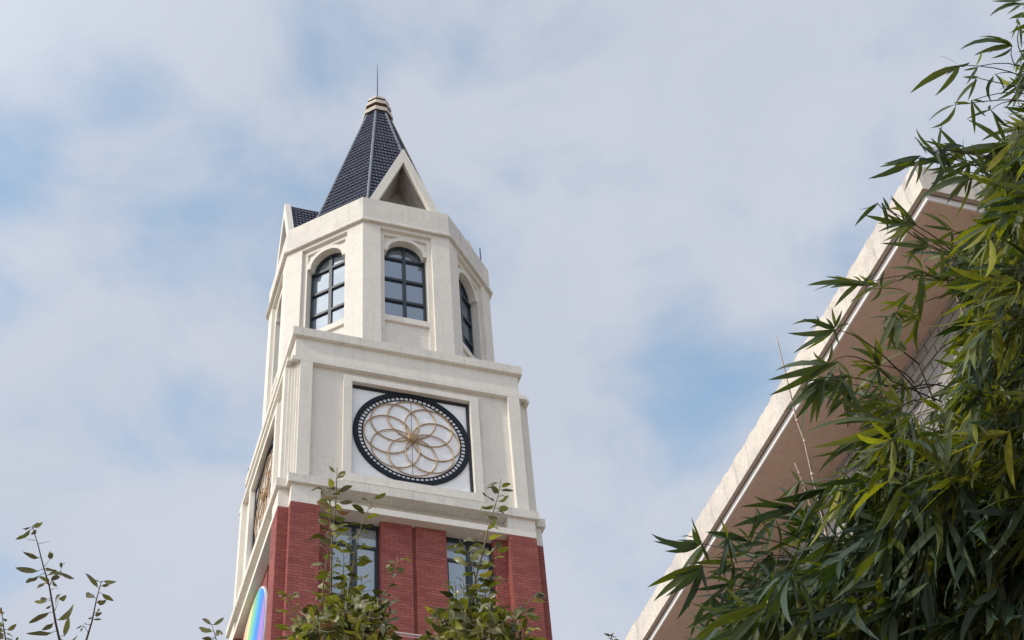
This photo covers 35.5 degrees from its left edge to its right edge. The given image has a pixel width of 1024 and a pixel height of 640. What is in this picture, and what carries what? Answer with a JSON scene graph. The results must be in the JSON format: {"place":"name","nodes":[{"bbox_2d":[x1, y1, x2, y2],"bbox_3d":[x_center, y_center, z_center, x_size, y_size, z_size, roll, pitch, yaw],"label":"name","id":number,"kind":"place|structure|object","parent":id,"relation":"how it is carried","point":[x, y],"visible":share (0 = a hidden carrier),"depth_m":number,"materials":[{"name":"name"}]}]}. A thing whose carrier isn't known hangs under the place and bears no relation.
{"place":"outdoors","nodes":[
{"label":"outdoors","id":0,"kind":"place"},
{"bbox_2d":[0,0,1023,639],"label":"sky","id":1,"kind":"structure","parent":0,"point":[651,194],"materials":[{"name":"blue"}]},
{"bbox_2d":[625,166,1010,639],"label":"neighbouring building","id":2,"kind":"structure","parent":0,"point":[772,451],"depth_m":26.41,"materials":[{"name":"beige paint"}]},
{"label":"ground","id":3,"kind":"structure","parent":0,"visible":0},
{"bbox_2d":[0,607,18,639],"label":"sapling","id":4,"kind":"object","parent":3,"relation":"on","point":[11,628],"visible":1,"depth_m":6.60,"materials":[{"name":"green plant"}]},
{"bbox_2d":[16,522,116,639],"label":"sapling","id":5,"kind":"object","parent":3,"relation":"on","point":[42,600],"visible":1,"depth_m":6.60,"materials":[{"name":"green plant"}]},
{"bbox_2d":[199,618,223,639],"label":"sapling","id":6,"kind":"object","parent":3,"relation":"on","point":[208,630],"visible":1,"depth_m":6.60,"materials":[{"name":"green plant"}]},
{"bbox_2d":[271,466,411,639],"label":"sapling","id":7,"kind":"object","parent":3,"relation":"on","point":[347,617],"visible":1,"depth_m":7.17,"materials":[{"name":"green plant"}]},
{"bbox_2d":[225,65,552,639],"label":"clock tower","id":8,"kind":"structure","parent":3,"relation":"on","point":[391,378],"depth_m":52.38,"materials":[{"name":"white paint"}]},
{"bbox_2d":[243,586,266,639],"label":"rainbow sign","id":9,"kind":"object","parent":8,"relation":"attached to","point":[255,626],"visible":0.97,"depth_m":49.12,"materials":[{"name":"multicoloured plastic"}]},
{"bbox_2d":[252,435,273,549],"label":"rosette window","id":10,"kind":"structure","parent":8,"relation":"in","point":[263,490],"depth_m":53.62,"materials":[{"name":"white glass"}]},
{"bbox_2d":[310,253,344,329],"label":"arched window","id":11,"kind":"structure","parent":8,"relation":"in","point":[328,280],"depth_m":57.44,"materials":[{"name":"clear glass"}]},
{"bbox_2d":[329,519,379,601],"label":"window","id":12,"kind":"structure","parent":8,"relation":"in","point":[371,538],"depth_m":47.61,"materials":[{"name":"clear glass"}]},
{"bbox_2d":[384,247,426,321],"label":"arched window","id":13,"kind":"structure","parent":8,"relation":"in","point":[404,272],"depth_m":57.36,"materials":[{"name":"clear glass"}]},
{"bbox_2d":[352,384,473,491],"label":"rosette window","id":14,"kind":"structure","parent":8,"relation":"in","point":[405,437],"depth_m":51.35,"materials":[{"name":"white glass"}]},
{"bbox_2d":[395,631,437,639],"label":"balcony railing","id":15,"kind":"object","parent":8,"relation":"attached to","point":[410,634],"depth_m":44.89,"materials":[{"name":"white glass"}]},
{"bbox_2d":[459,279,473,355],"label":"arched window","id":16,"kind":"structure","parent":8,"relation":"in","point":[466,319],"depth_m":59.01,"materials":[{"name":"black glass"}]},
{"bbox_2d":[446,537,494,619],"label":"window","id":17,"kind":"structure","parent":8,"relation":"in","point":[455,569],"depth_m":48.63,"materials":[{"name":"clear glass"}]},
{"bbox_2d":[412,480,546,639],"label":"sapling","id":18,"kind":"object","parent":3,"relation":"on","point":[490,624],"visible":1,"depth_m":7.19,"materials":[{"name":"green plant"}]},
{"bbox_2d":[604,633,618,639],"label":"sapling","id":19,"kind":"object","parent":3,"relation":"on","point":[607,634],"visible":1,"depth_m":6.80,"materials":[{"name":"green plant"}]},
{"bbox_2d":[648,434,940,639],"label":"bamboo cane","id":20,"kind":"object","parent":3,"relation":"on","point":[821,596],"visible":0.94,"depth_m":4.55,"materials":[{"name":"green plant"}]},
{"bbox_2d":[775,335,827,535],"bbox_3d":[1.593,2.369,3.917,1.541,5.423,0.720,18,-51,-20],"label":"bare bamboo shoot","id":21,"kind":"object","parent":3,"relation":"on","point":[815,487],"visible":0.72,"depth_m":5.40,"materials":[{"name":"beige plant"}]},
{"bbox_2d":[794,463,821,546],"bbox_3d":[1.674,2.343,3.648,1.121,5.057,0.525,-5,-46,0],"label":"bare bamboo shoot","id":22,"kind":"object","parent":3,"relation":"on","point":[803,486],"visible":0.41,"depth_m":5.30,"materials":[{"name":"beige plant"}]},
{"bbox_2d":[769,289,1023,500],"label":"bamboo cane","id":23,"kind":"object","parent":3,"relation":"on","point":[984,423],"visible":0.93,"depth_m":4.62,"materials":[{"name":"green plant"}]},
{"bbox_2d":[809,168,1023,350],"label":"bamboo cane","id":24,"kind":"object","parent":3,"relation":"on","point":[996,250],"visible":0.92,"depth_m":4.73,"materials":[{"name":"green plant"}]},
{"bbox_2d":[856,454,1023,639],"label":"bamboo cane","id":25,"kind":"object","parent":3,"relation":"on","point":[968,564],"visible":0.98,"depth_m":4.36,"materials":[{"name":"green plant"}]},
{"bbox_2d":[884,204,999,399],"bbox_3d":[2.374,2.025,3.835,2.390,5.675,0.438,18,-51,-21],"label":"bare bamboo shoot","id":26,"kind":"object","parent":3,"relation":"on","point":[937,260],"visible":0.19,"depth_m":5.47,"materials":[{"name":"plant"}]},
{"bbox_2d":[868,94,1023,227],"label":"bamboo cane","id":27,"kind":"object","parent":3,"relation":"on","point":[1004,159],"visible":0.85,"depth_m":4.99,"materials":[{"name":"green plant"}]},
{"bbox_2d":[911,0,1023,132],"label":"bamboo cane","id":28,"kind":"object","parent":3,"relation":"on","point":[1018,81],"visible":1,"depth_m":5.09,"materials":[{"name":"green plant"}]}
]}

